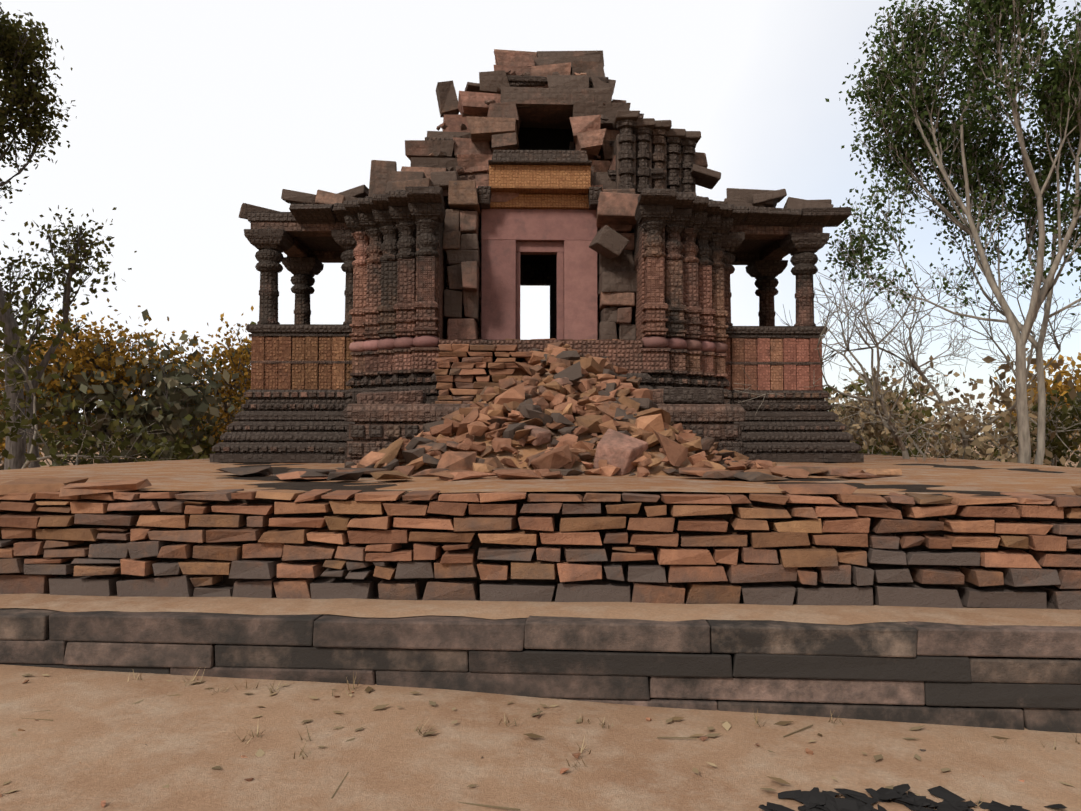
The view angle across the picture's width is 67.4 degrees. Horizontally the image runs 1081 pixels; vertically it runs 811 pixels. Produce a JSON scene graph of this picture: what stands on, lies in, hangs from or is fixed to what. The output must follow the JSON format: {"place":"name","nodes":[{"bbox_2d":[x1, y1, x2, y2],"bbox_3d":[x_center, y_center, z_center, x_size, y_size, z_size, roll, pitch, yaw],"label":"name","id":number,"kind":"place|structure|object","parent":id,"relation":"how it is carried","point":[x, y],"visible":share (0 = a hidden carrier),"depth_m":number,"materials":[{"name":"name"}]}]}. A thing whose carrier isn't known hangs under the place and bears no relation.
{"place":"outdoors","nodes":[
{"label":"outdoors","id":0,"kind":"place"},
{"bbox_2d":[434,338,617,403],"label":"temple repair stacks","id":1,"kind":"object","parent":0,"point":[469,376],"visible":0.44,"depth_m":11.15,"materials":[{"name":"brown stone"}]},
{"bbox_2d":[351,387,723,403],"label":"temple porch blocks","id":2,"kind":"structure","parent":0,"point":[675,395],"depth_m":10.02,"materials":[{"name":"brown stone"}]},
{"bbox_2d":[520,255,555,338],"bbox_3d":[-0.085,-1.903,15.369,1.000,3.450,6.100,0,-2,-2],"label":"doorway","id":3,"kind":"structure","parent":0,"point":[537,270],"depth_m":15.59,"materials":[{"name":"black"}]},
{"bbox_2d":[0,435,1080,810],"bbox_3d":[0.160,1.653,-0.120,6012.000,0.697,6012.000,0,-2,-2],"label":"ground","id":4,"kind":"structure","parent":0,"point":[96,739],"depth_m":4.21,"materials":[{"name":"brown soil"}]},
{"bbox_2d":[0,391,42,467],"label":"tree wood","id":5,"kind":"object","parent":4,"relation":"on","point":[2,445],"depth_m":37.97,"materials":[{"name":"green plant"}]},
{"bbox_2d":[0,334,51,420],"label":"shrub","id":6,"kind":"object","parent":4,"relation":"on","point":[48,387],"visible":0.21,"depth_m":20.93,"materials":[{"name":"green plant"}]},
{"bbox_2d":[0,357,74,468],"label":"bush","id":7,"kind":"object","parent":4,"relation":"on","point":[2,456],"depth_m":23.34,"materials":[{"name":"green plant"}]},
{"bbox_2d":[0,2,76,469],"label":"tree","id":8,"kind":"object","parent":4,"relation":"on","point":[20,50],"visible":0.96,"depth_m":16.29,"materials":[{"name":"green plant"}]},
{"bbox_2d":[0,388,88,461],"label":"bush","id":9,"kind":"object","parent":4,"relation":"on","point":[57,438],"visible":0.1,"depth_m":28.01,"materials":[{"name":"green plant"}]},
{"bbox_2d":[0,205,136,467],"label":"tall tree","id":10,"kind":"object","parent":4,"relation":"on","point":[80,244],"visible":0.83,"depth_m":16.54,"materials":[{"name":"green plant"}]},
{"bbox_2d":[55,422,126,463],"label":"bush","id":11,"kind":"object","parent":4,"relation":"on","point":[90,447],"visible":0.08,"depth_m":29.71,"materials":[{"name":"green plant"}]},
{"bbox_2d":[0,298,188,462],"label":"orange tree wood","id":12,"kind":"object","parent":4,"relation":"on","point":[104,362],"visible":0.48,"depth_m":21.91,"materials":[{"name":"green plant"}]},
{"bbox_2d":[0,271,197,469],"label":"bush","id":13,"kind":"object","parent":4,"relation":"on","point":[83,442],"visible":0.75,"depth_m":14.30,"materials":[{"name":"green plant"}]},
{"bbox_2d":[41,413,156,459],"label":"bush","id":14,"kind":"object","parent":4,"relation":"on","point":[102,448],"visible":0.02,"depth_m":31.10,"materials":[{"name":"green plant"}]},
{"bbox_2d":[0,309,243,469],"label":"tree wood","id":15,"kind":"object","parent":4,"relation":"on","point":[186,394],"visible":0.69,"depth_m":22.12,"materials":[{"name":"green plant"}]},
{"bbox_2d":[93,430,150,461],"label":"bush","id":16,"kind":"object","parent":4,"relation":"on","point":[142,456],"visible":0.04,"depth_m":29.73,"materials":[{"name":"green plant"}]},
{"bbox_2d":[125,421,219,459],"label":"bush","id":17,"kind":"object","parent":4,"relation":"on","point":[160,452],"visible":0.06,"depth_m":32.60,"materials":[{"name":"green plant"}]},
{"bbox_2d":[149,396,223,460],"bbox_3d":[-12.286,1.500,30.376,5.992,4.516,5.294,-1,-2,32],"label":"tree wood","id":18,"kind":"object","parent":4,"relation":"on","point":[205,446],"visible":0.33,"depth_m":29.09,"materials":[{"name":"green plant"}]},
{"bbox_2d":[136,306,253,450],"bbox_3d":[-9.215,-0.105,24.066,5.151,5.909,3.930,1,-2,-25],"label":"shrub","id":19,"kind":"object","parent":4,"relation":"on","point":[236,366],"visible":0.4,"depth_m":23.74,"materials":[{"name":"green plant"}]},
{"bbox_2d":[174,321,255,439],"bbox_3d":[-10.445,0.453,29.472,6.425,6.500,7.078,0,-2,-2],"label":"tree wood","id":20,"kind":"object","parent":4,"relation":"on","point":[220,362],"depth_m":27.65,"materials":[{"name":"plant"}]},
{"bbox_2d":[197,358,243,437],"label":"bush","id":21,"kind":"object","parent":4,"relation":"on","point":[228,403],"visible":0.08,"depth_m":26.30,"materials":[{"name":"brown plant"}]},
{"bbox_2d":[0,679,1023,806],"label":"ground pebbles","id":22,"kind":"object","parent":4,"relation":"on","point":[576,755],"visible":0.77,"depth_m":4.22,"materials":[{"name":"stone"}]},
{"bbox_2d":[3,674,1072,795],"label":"dry leaves","id":23,"kind":"object","parent":4,"relation":"on","point":[726,725],"visible":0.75,"depth_m":4.56,"materials":[{"name":"brown plant"}]},
{"bbox_2d":[0,454,1080,600],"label":"stones","id":24,"kind":"object","parent":4,"relation":"on","point":[335,486],"visible":0.2,"depth_m":5.94,"materials":[{"name":"brown stone"}]},
{"bbox_2d":[0,455,1080,496],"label":"platform ground","id":25,"kind":"structure","parent":24,"relation":"on","point":[185,475],"depth_m":7.49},
{"bbox_2d":[210,390,350,462],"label":"stepped plinth","id":26,"kind":"structure","parent":25,"relation":"on","point":[259,438],"depth_m":12.38,"materials":[{"name":"brown stone"}]},
{"bbox_2d":[212,392,345,450],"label":"plinth moldings","id":27,"kind":"structure","parent":26,"relation":"attached to","point":[294,394],"depth_m":12.52,"materials":[{"name":"brown stone"}]},
{"bbox_2d":[251,337,353,389],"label":"temple balcony panels","id":28,"kind":"object","parent":26,"relation":"on","point":[283,376],"visible":0.58,"depth_m":12.66,"materials":[{"name":"brown stone"}]},
{"bbox_2d":[244,203,356,363],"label":"dark temple balcony","id":29,"kind":"structure","parent":25,"relation":"on","point":[309,239],"depth_m":12.74,"materials":[{"name":"brown stone"}]},
{"bbox_2d":[239,185,368,219],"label":"roof slabs","id":30,"kind":"structure","parent":29,"relation":"on","point":[319,197],"depth_m":12.87,"materials":[{"name":"brown stone"}]},
{"bbox_2d":[255,249,355,323],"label":"porch columns","id":31,"kind":"structure","parent":29,"relation":"attached to","point":[268,267],"depth_m":12.81,"materials":[{"name":"brown stone"}]},
{"bbox_2d":[318,373,759,462],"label":"temple plinth","id":32,"kind":"structure","parent":25,"relation":"on","point":[338,438],"depth_m":12.08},
{"bbox_2d":[325,377,752,451],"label":"temple body dentils","id":33,"kind":"object","parent":32,"relation":"attached to","point":[434,379],"visible":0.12,"depth_m":12.02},
{"bbox_2d":[343,404,745,465],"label":"temple plinth","id":34,"kind":"structure","parent":25,"relation":"on","point":[419,415],"depth_m":9.74,"materials":[{"name":"brown stone"}]},
{"bbox_2d":[345,425,743,454],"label":"temple porch dentils","id":35,"kind":"object","parent":34,"relation":"attached to","point":[412,431],"visible":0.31,"depth_m":9.70,"materials":[{"name":"brown stone"}]},
{"bbox_2d":[369,221,721,377],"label":"temple wall","id":36,"kind":"structure","parent":25,"relation":"on","point":[627,355],"depth_m":11.91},
{"bbox_2d":[401,49,630,208],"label":"temple pile blocks","id":37,"kind":"structure","parent":36,"relation":"on","point":[495,110],"depth_m":13.22,"materials":[{"name":"brown stone"}]},
{"bbox_2d":[425,75,663,179],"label":"stone blocks","id":38,"kind":"object","parent":37,"relation":"attached to","point":[529,81],"visible":0.12,"depth_m":13.35,"materials":[{"name":"brown stone"}]},
{"bbox_2d":[444,127,599,220],"bbox_3d":[-0.347,-4.160,15.895,3.000,2.400,4.400,0,-2,-2],"label":"dark opening","id":39,"kind":"object","parent":36,"relation":"on","point":[543,139],"visible":0.07,"depth_m":14.32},
{"bbox_2d":[350,347,726,377],"bbox_3d":[-0.002,-0.639,12.217,5.800,0.365,0.950,0,-2,-2],"label":"temple diamond row","id":40,"kind":"object","parent":36,"relation":"attached to","point":[414,360],"visible":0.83,"depth_m":12.02,"materials":[{"name":"brown stone"}]},
{"bbox_2d":[349,335,727,352],"bbox_3d":[-0.002,-0.916,12.257,5.876,0.190,1.075,0,-2,-2],"label":"temple torus row","id":41,"kind":"object","parent":36,"relation":"attached to","point":[409,342],"visible":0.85,"depth_m":12.02,"materials":[{"name":"stone"}]},
{"bbox_2d":[352,219,725,267],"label":"temple pilaster vases","id":42,"kind":"object","parent":36,"relation":"attached to","point":[701,251],"visible":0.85,"depth_m":12.10,"materials":[{"name":"brown stone"}]},
{"bbox_2d":[344,203,733,341],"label":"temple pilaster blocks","id":43,"kind":"structure","parent":36,"relation":"on","point":[385,304],"depth_m":12.03,"materials":[{"name":"brown stone"}]},
{"bbox_2d":[343,186,733,218],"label":"temple cluster eaves","id":44,"kind":"object","parent":43,"relation":"on","point":[434,194],"visible":0.58,"depth_m":11.77,"materials":[{"name":"brown stone"}]},
{"bbox_2d":[481,209,597,339],"bbox_3d":[-0.020,-2.006,12.962,1.860,2.217,0.320,0,-2,-2],"label":"door surround","id":45,"kind":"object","parent":36,"relation":"attached to","point":[509,237],"depth_m":12.84,"materials":[{"name":"stone"}]},
{"bbox_2d":[489,165,590,208],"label":"orange temple lintel","id":46,"kind":"structure","parent":45,"relation":"on","point":[550,186],"depth_m":12.59,"materials":[{"name":"orange stone"}]},
{"bbox_2d":[478,150,601,210],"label":"lintel","id":47,"kind":"structure","parent":46,"relation":"on","point":[533,157],"depth_m":12.53,"materials":[{"name":"brown stone"}]},
{"bbox_2d":[368,110,727,209],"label":"temple blocks","id":48,"kind":"structure","parent":36,"relation":"on","point":[386,177],"depth_m":12.77,"materials":[{"name":"brown stone"}]},
{"bbox_2d":[216,341,901,480],"bbox_3d":[0.070,-0.060,9.735,7.008,1.922,5.141,0,-2,-2],"label":"rubble pile","id":49,"kind":"object","parent":25,"relation":"on","point":[599,408],"visible":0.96,"depth_m":8.72,"materials":[{"name":"brown stone"}]},
{"bbox_2d":[384,369,657,475],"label":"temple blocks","id":50,"kind":"object","parent":49,"relation":"on","point":[621,451],"depth_m":8.44,"materials":[{"name":"brown stone"}]},
{"bbox_2d":[359,366,825,478],"bbox_3d":[0.299,0.008,10.305,4.900,1.598,4.900,0,-2,-2],"label":"rubble","id":51,"kind":"object","parent":25,"relation":"on","point":[527,450],"depth_m":8.62,"materials":[{"name":"brown stone"}]},
{"bbox_2d":[721,206,851,364],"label":"dark temple balcony","id":52,"kind":"structure","parent":25,"relation":"on","point":[760,241],"depth_m":12.89,"materials":[{"name":"brown stone"}]},
{"bbox_2d":[722,251,817,325],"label":"columns","id":53,"kind":"structure","parent":52,"relation":"attached to","point":[804,269],"depth_m":13.02,"materials":[{"name":"brown stone"}]},
{"bbox_2d":[723,338,822,389],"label":"temple balcony panels","id":54,"kind":"object","parent":52,"relation":"attached to","point":[782,377],"visible":0.5,"depth_m":12.86,"materials":[{"name":"brown stone"}]},
{"bbox_2d":[724,188,833,227],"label":"roof slabs","id":55,"kind":"structure","parent":52,"relation":"on","point":[753,197],"depth_m":13.03,"materials":[{"name":"brown stone"}]},
{"bbox_2d":[726,390,863,461],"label":"stepped plinth","id":56,"kind":"structure","parent":25,"relation":"on","point":[806,438],"depth_m":12.58,"materials":[{"name":"brown stone"}]},
{"bbox_2d":[733,393,861,450],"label":"plinth moldings","id":57,"kind":"structure","parent":56,"relation":"attached to","point":[788,395],"depth_m":12.71,"materials":[{"name":"stone"}]},
{"bbox_2d":[0,595,1080,732],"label":"stone step","id":58,"kind":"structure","parent":4,"relation":"on","point":[1018,677],"depth_m":5.06,"materials":[{"name":"grey stone"}]},
{"bbox_2d":[0,593,1080,625],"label":"dirt ledge","id":59,"kind":"object","parent":58,"relation":"on","point":[815,614],"depth_m":5.45,"materials":[{"name":"brown soil"}]},
{"bbox_2d":[21,667,1079,810],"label":"grass tufts","id":60,"kind":"object","parent":4,"relation":"on","point":[506,723],"visible":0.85,"depth_m":4.50,"materials":[{"name":"brown plant"}]},
{"bbox_2d":[823,379,867,414],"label":"bush","id":61,"kind":"object","parent":4,"relation":"on","point":[837,394],"depth_m":37.22,"materials":[{"name":"beige plant"}]},
{"bbox_2d":[732,255,979,461],"bbox_3d":[5.018,-0.115,13.190,4.090,4.766,3.222,0,-2,-2],"label":"bare shrub","id":62,"kind":"object","parent":4,"relation":"on","point":[891,427],"visible":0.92,"depth_m":13.09,"materials":[{"name":"brown plant"}]},
{"bbox_2d":[827,380,898,454],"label":"bush","id":63,"kind":"object","parent":4,"relation":"on","point":[865,441],"visible":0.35,"depth_m":20.50,"materials":[{"name":"brown plant"}]},
{"bbox_2d":[824,363,905,441],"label":"bush","id":64,"kind":"object","parent":4,"relation":"on","point":[865,389],"visible":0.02,"depth_m":27.99,"materials":[{"name":"brown plant"}]},
{"bbox_2d":[828,383,909,448],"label":"bush","id":65,"kind":"object","parent":4,"relation":"on","point":[840,408],"visible":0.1,"depth_m":21.23,"materials":[{"name":"brown plant"}]},
{"bbox_2d":[828,387,948,453],"bbox_3d":[11.658,1.038,28.054,4.730,3.487,2.586,0,-2,7],"label":"bush","id":66,"kind":"object","parent":4,"relation":"on","point":[910,400],"visible":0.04,"depth_m":27.71,"materials":[{"name":"brown plant"}]},
{"bbox_2d":[824,372,959,457],"bbox_3d":[10.099,1.190,24.351,4.148,4.522,6.867,0,-2,-2],"label":"bush","id":67,"kind":"object","parent":4,"relation":"on","point":[895,450],"visible":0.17,"depth_m":23.69,"materials":[{"name":"brown plant"}]},
{"bbox_2d":[847,378,941,456],"bbox_3d":[12.068,1.344,28.945,4.353,4.673,5.019,-1,-2,20],"label":"bush","id":68,"kind":"object","parent":4,"relation":"on","point":[911,391],"visible":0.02,"depth_m":27.92,"materials":[{"name":"brown plant"}]},
{"bbox_2d":[839,355,973,457],"bbox_3d":[8.818,0.653,20.138,3.303,3.686,3.360,0,-2,-2],"label":"bush","id":69,"kind":"object","parent":4,"relation":"on","point":[901,406],"visible":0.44,"depth_m":19.89,"materials":[{"name":"brown plant"}]},
{"bbox_2d":[758,784,1066,810],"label":"ground ash patch","id":70,"kind":"object","parent":4,"relation":"on","point":[823,800],"visible":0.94,"depth_m":3.76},
{"bbox_2d":[904,392,975,457],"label":"bush","id":71,"kind":"object","parent":4,"relation":"on","point":[934,429],"visible":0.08,"depth_m":27.41,"materials":[{"name":"brown plant"}]},
{"bbox_2d":[814,253,1080,458],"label":"bare tree","id":72,"kind":"object","parent":4,"relation":"on","point":[946,408],"visible":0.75,"depth_m":14.47,"materials":[{"name":"grey plant"}]},
{"bbox_2d":[819,40,1080,464],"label":"green tree","id":73,"kind":"object","parent":4,"relation":"on","point":[900,153],"visible":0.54,"depth_m":13.16,"materials":[{"name":"green plant"}]},
{"bbox_2d":[913,422,996,460],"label":"bush","id":74,"kind":"object","parent":4,"relation":"on","point":[959,456],"visible":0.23,"depth_m":25.00,"materials":[{"name":"brown plant"}]},
{"bbox_2d":[908,389,1005,457],"bbox_3d":[12.853,1.053,25.000,4.144,3.247,2.566,2,-3,-41],"label":"bush","id":75,"kind":"object","parent":4,"relation":"on","point":[933,438],"visible":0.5,"depth_m":24.63,"materials":[{"name":"brown plant"}]},
{"bbox_2d":[918,423,999,459],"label":"bush","id":76,"kind":"object","parent":4,"relation":"on","point":[995,451],"visible":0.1,"depth_m":26.08,"materials":[{"name":"brown plant"}]},
{"bbox_2d":[855,0,1080,463],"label":"tree","id":77,"kind":"object","parent":4,"relation":"on","point":[1061,84],"visible":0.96,"depth_m":12.13,"materials":[{"name":"green plant"}]},
{"bbox_2d":[908,354,1076,464],"bbox_3d":[8.232,0.674,14.335,3.872,3.233,2.492,2,-3,-37],"label":"bush","id":78,"kind":"object","parent":4,"relation":"on","point":[988,434],"visible":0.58,"depth_m":14.13,"materials":[{"name":"beige plant"}]},
{"bbox_2d":[958,419,1033,461],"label":"bush","id":79,"kind":"object","parent":4,"relation":"on","point":[996,455],"visible":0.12,"depth_m":27.45,"materials":[{"name":"brown plant"}]},
{"bbox_2d":[981,397,1069,466],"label":"bush","id":80,"kind":"object","parent":4,"relation":"on","point":[1006,427],"visible":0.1,"depth_m":24.16,"materials":[{"name":"brown plant"}]},
{"bbox_2d":[981,348,1080,465],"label":"bush","id":81,"kind":"object","parent":4,"relation":"on","point":[1060,386],"visible":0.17,"depth_m":36.96,"materials":[{"name":"orange plant"}]},
{"bbox_2d":[999,389,1080,466],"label":"bush","id":82,"kind":"object","parent":4,"relation":"on","point":[1057,452],"visible":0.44,"depth_m":18.76,"materials":[{"name":"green plant"}]},
{"bbox_2d":[1005,400,1079,457],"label":"bush","id":83,"kind":"object","parent":4,"relation":"on","point":[1058,426],"visible":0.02,"depth_m":29.59,"materials":[{"name":"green plant"}]},
{"bbox_2d":[1036,392,1080,467],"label":"bush","id":84,"kind":"object","parent":4,"relation":"on","point":[1075,443],"visible":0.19,"depth_m":23.72,"materials":[{"name":"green plant"}]},
{"bbox_2d":[1046,379,1080,462],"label":"bush","id":85,"kind":"object","parent":4,"relation":"on","point":[1064,409],"visible":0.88,"depth_m":17.18,"materials":[{"name":"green plant"}]},
{"bbox_2d":[0,478,1080,609],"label":"stone retaining wall","id":86,"kind":"structure","parent":0,"point":[39,564],"depth_m":5.72,"materials":[{"name":"brown stone"}]},
{"bbox_2d":[0,0,1080,434],"label":"sky","id":87,"kind":"structure","parent":0,"point":[189,113],"materials":[{"name":"white"}]},
{"bbox_2d":[442,180,639,339],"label":"stone blocks","id":88,"kind":"object","parent":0,"point":[612,243],"visible":0.88,"depth_m":12.50,"materials":[{"name":"brown stone"}]},
{"bbox_2d":[616,119,696,193],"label":"carved pilasters","id":89,"kind":"object","parent":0,"point":[656,138],"visible":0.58,"depth_m":13.06,"materials":[{"name":"brown stone"}]}
]}

